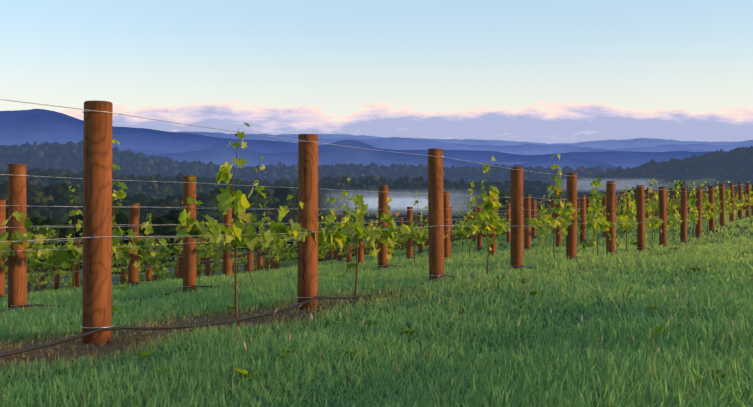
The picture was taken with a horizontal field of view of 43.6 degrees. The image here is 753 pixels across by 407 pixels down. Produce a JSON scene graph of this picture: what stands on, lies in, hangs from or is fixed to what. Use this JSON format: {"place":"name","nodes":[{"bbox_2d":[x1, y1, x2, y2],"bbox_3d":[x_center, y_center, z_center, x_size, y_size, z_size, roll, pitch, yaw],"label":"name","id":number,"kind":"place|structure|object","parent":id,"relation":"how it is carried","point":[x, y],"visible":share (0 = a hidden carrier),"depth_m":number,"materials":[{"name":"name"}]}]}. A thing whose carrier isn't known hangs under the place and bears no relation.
{"place":"outdoors","nodes":[
{"label":"outdoors","id":0,"kind":"place"},
{"bbox_2d":[141,262,295,279],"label":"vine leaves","id":1,"kind":"object","parent":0,"point":[290,266],"visible":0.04,"depth_m":56.89,"materials":[{"name":"green plant"}]},
{"bbox_2d":[38,185,413,197],"bbox_3d":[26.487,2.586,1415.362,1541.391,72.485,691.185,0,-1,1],"label":"hill","id":2,"kind":"structure","parent":0,"point":[336,194],"depth_m":1547.70,"materials":[{"name":"green plant"}]},
{"bbox_2d":[7,237,476,293],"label":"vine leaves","id":3,"kind":"object","parent":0,"point":[285,262],"visible":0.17,"depth_m":50.44,"materials":[{"name":"green plant"}]},
{"bbox_2d":[24,156,464,187],"bbox_3d":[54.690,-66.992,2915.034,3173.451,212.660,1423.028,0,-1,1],"label":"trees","id":4,"kind":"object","parent":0,"point":[64,161],"depth_m":2924.84,"materials":[{"name":"green plant"}]},
{"bbox_2d":[0,140,665,193],"bbox_3d":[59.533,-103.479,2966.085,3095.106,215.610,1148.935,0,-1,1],"label":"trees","id":5,"kind":"object","parent":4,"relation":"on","point":[58,154],"visible":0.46,"depth_m":2984.95,"materials":[{"name":"green plant"}]},
{"bbox_2d":[5,213,504,288],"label":"vine leaves","id":6,"kind":"object","parent":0,"point":[161,273],"visible":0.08,"depth_m":32.22,"materials":[{"name":"green plant"}]},
{"bbox_2d":[5,227,523,295],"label":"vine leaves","id":7,"kind":"object","parent":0,"point":[172,275],"visible":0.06,"depth_m":40.86,"materials":[{"name":"green plant"}]},
{"bbox_2d":[5,203,619,290],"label":"vine leaves","id":8,"kind":"object","parent":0,"point":[114,269],"visible":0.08,"depth_m":25.73,"materials":[{"name":"green plant"}]},
{"bbox_2d":[8,145,646,168],"bbox_3d":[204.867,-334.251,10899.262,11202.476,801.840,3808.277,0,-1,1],"label":"mountain","id":9,"kind":"structure","parent":0,"point":[624,165],"depth_m":11829.00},
{"bbox_2d":[5,195,670,280],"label":"vine leaves","id":10,"kind":"object","parent":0,"point":[148,259],"visible":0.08,"depth_m":23.22,"materials":[{"name":"green plant"}]},
{"bbox_2d":[0,168,704,200],"bbox_3d":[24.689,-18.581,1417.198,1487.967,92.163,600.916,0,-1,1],"label":"trees","id":11,"kind":"object","parent":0,"point":[165,187],"visible":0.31,"depth_m":1481.05,"materials":[{"name":"green plant"}]},
{"bbox_2d":[7,185,706,268],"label":"vine leaves","id":12,"kind":"object","parent":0,"point":[166,249],"visible":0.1,"depth_m":17.82,"materials":[{"name":"green plant"}]},
{"bbox_2d":[0,109,729,162],"bbox_3d":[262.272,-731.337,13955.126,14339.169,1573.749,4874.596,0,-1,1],"label":"mountain","id":13,"kind":"structure","parent":0,"point":[30,126],"depth_m":14552.20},
{"bbox_2d":[0,209,752,406],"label":"grass","id":14,"kind":"structure","parent":0,"point":[606,385],"depth_m":5.73,"materials":[{"name":"green plant"}]},
{"bbox_2d":[0,213,752,406],"bbox_3d":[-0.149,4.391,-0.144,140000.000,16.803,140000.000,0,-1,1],"label":"ground","id":15,"kind":"structure","parent":0,"point":[31,354],"depth_m":6.46,"materials":[{"name":"soil"}]},
{"bbox_2d":[6,228,466,291],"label":"trellis row","id":16,"kind":"object","parent":15,"relation":"on","point":[43,286],"visible":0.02,"depth_m":39.91,"materials":[{"name":"brown wood"}]},
{"bbox_2d":[30,235,464,292],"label":"trellis row","id":17,"kind":"object","parent":15,"relation":"on","point":[212,272],"visible":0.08,"depth_m":48.90,"materials":[{"name":"brown wood"}]},
{"bbox_2d":[5,231,523,292],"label":"trellis row","id":18,"kind":"object","parent":15,"relation":"on","point":[28,288],"visible":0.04,"depth_m":52.69,"materials":[{"name":"brown wood"}]},
{"bbox_2d":[72,237,459,275],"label":"vine canes","id":19,"kind":"object","parent":15,"relation":"on","point":[294,260],"visible":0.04,"depth_m":43.74,"materials":[{"name":"brown plant"}]},
{"bbox_2d":[32,212,542,291],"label":"trellis posts","id":20,"kind":"object","parent":15,"relation":"on","point":[177,266],"visible":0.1,"depth_m":28.02,"materials":[{"name":"brown wood"}]},
{"bbox_2d":[34,214,632,290],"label":"trellis row","id":21,"kind":"object","parent":15,"relation":"on","point":[57,279],"visible":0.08,"depth_m":31.66,"materials":[{"name":"brown wood"}]},
{"bbox_2d":[27,196,649,289],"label":"vine canes","id":22,"kind":"object","parent":15,"relation":"on","point":[214,257],"visible":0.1,"depth_m":24.00,"materials":[{"name":"brown plant"}]},
{"bbox_2d":[31,205,649,288],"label":"trellis row","id":23,"kind":"object","parent":15,"relation":"on","point":[148,277],"visible":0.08,"depth_m":29.17,"materials":[{"name":"brown wood"}]},
{"bbox_2d":[5,200,690,297],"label":"trellis row","id":24,"kind":"object","parent":15,"relation":"on","point":[180,263],"visible":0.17,"depth_m":29.30,"materials":[{"name":"brown wood"}]},
{"bbox_2d":[0,194,734,301],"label":"trellis row","id":25,"kind":"object","parent":15,"relation":"on","point":[133,271],"visible":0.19,"depth_m":18.61,"materials":[{"name":"brown wood"}]},
{"bbox_2d":[50,191,687,290],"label":"vine canes","id":26,"kind":"object","parent":15,"relation":"on","point":[267,252],"visible":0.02,"depth_m":19.90,"materials":[{"name":"brown plant"}]},
{"bbox_2d":[0,164,751,311],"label":"trellis row","id":27,"kind":"object","parent":15,"relation":"on","point":[17,277],"visible":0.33,"depth_m":12.05,"materials":[{"name":"brown wood"}]},
{"bbox_2d":[0,135,750,267],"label":"vine leaves","id":28,"kind":"object","parent":27,"relation":"attached to","point":[76,253],"visible":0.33,"depth_m":13.30,"materials":[{"name":"green plant"}]},
{"bbox_2d":[0,99,752,356],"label":"trellis row","id":29,"kind":"object","parent":15,"relation":"on","point":[97,327],"visible":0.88,"depth_m":8.06,"materials":[{"name":"brown wood"}]},
{"bbox_2d":[0,122,752,259],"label":"vine leaves","id":30,"kind":"object","parent":29,"relation":"attached to","point":[225,198],"visible":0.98,"depth_m":9.18,"materials":[{"name":"green plant"}]},
{"bbox_2d":[7,129,751,318],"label":"grapevines","id":31,"kind":"object","parent":15,"relation":"on","point":[236,303],"visible":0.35,"depth_m":8.84,"materials":[{"name":"plant"}]},
{"bbox_2d":[15,142,750,282],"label":"vine canes","id":32,"kind":"object","parent":15,"relation":"on","point":[36,249],"visible":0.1,"depth_m":13.88,"materials":[{"name":"brown plant"}]},
{"bbox_2d":[111,242,752,406],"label":"weeds","id":33,"kind":"object","parent":15,"relation":"on","point":[250,372],"visible":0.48,"depth_m":5.52,"materials":[{"name":"green plant"}]},
{"bbox_2d":[237,238,752,374],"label":"foxtail stalks","id":34,"kind":"object","parent":15,"relation":"on","point":[573,296],"visible":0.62,"depth_m":7.98,"materials":[{"name":"green plant"}]},
{"bbox_2d":[238,231,752,354],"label":"foxtail heads","id":35,"kind":"object","parent":34,"relation":"attached to","point":[657,350],"visible":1,"depth_m":8.05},
{"bbox_2d":[0,0,752,120],"label":"sky","id":36,"kind":"structure","parent":0,"point":[338,57],"materials":[{"name":"blue"}]},
{"bbox_2d":[145,140,616,175],"bbox_3d":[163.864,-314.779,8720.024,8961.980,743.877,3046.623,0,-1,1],"label":"mountain","id":37,"kind":"structure","parent":0,"point":[330,154],"depth_m":9295.09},
{"bbox_2d":[363,198,427,208],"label":"mist","id":38,"kind":"structure","parent":0,"point":[404,203],"depth_m":499.78,"materials":[{"name":"white"}]},
{"bbox_2d":[345,195,453,210],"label":"mist","id":39,"kind":"structure","parent":0,"point":[391,197],"depth_m":504.77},
{"bbox_2d":[59,99,752,143],"bbox_3d":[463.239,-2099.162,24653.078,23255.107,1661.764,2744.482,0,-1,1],"label":"cloud","id":40,"kind":"structure","parent":0,"point":[567,122],"depth_m":25634.30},
{"bbox_2d":[113,126,752,154],"bbox_3d":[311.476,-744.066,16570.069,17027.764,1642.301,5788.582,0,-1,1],"label":"mountain","id":41,"kind":"structure","parent":0,"point":[396,143],"depth_m":17888.12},
{"bbox_2d":[280,134,752,148],"bbox_3d":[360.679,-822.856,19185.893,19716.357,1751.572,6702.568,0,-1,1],"label":"mountain","id":42,"kind":"structure","parent":0,"point":[629,143],"depth_m":20600.37,"materials":[{"name":"blue"}]},
{"bbox_2d":[633,167,719,188],"bbox_3d":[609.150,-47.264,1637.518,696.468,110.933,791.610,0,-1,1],"label":"hill","id":43,"kind":"structure","parent":0,"point":[709,175],"depth_m":1643.49,"materials":[{"name":"green plant"}]},
{"bbox_2d":[546,146,752,197],"bbox_3d":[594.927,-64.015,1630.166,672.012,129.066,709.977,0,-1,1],"label":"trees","id":44,"kind":"object","parent":43,"relation":"on","point":[735,166],"visible":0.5,"depth_m":1632.21,"materials":[{"name":"green plant"}]},
{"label":"hill","id":45,"kind":"structure","parent":0,"visible":0},
{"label":"tree trunks","id":46,"kind":"object","parent":45,"relation":"on","visible":0},
{"bbox_2d":[5,203,504,274],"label":"grapevines","id":47,"kind":"object","parent":46,"relation":"on","point":[172,217],"visible":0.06,"depth_m":264.79,"materials":[{"name":"green plant"}]},
{"bbox_3d":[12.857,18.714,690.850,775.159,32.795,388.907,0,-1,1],"label":"near hill","id":48,"kind":"structure","parent":0,"visible":0},
{"bbox_2d":[0,180,750,235],"bbox_3d":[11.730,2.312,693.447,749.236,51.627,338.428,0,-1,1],"label":"trees","id":49,"kind":"object","parent":48,"relation":"on","point":[39,202],"visible":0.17,"depth_m":659.88,"materials":[{"name":"green plant"}]}
]}

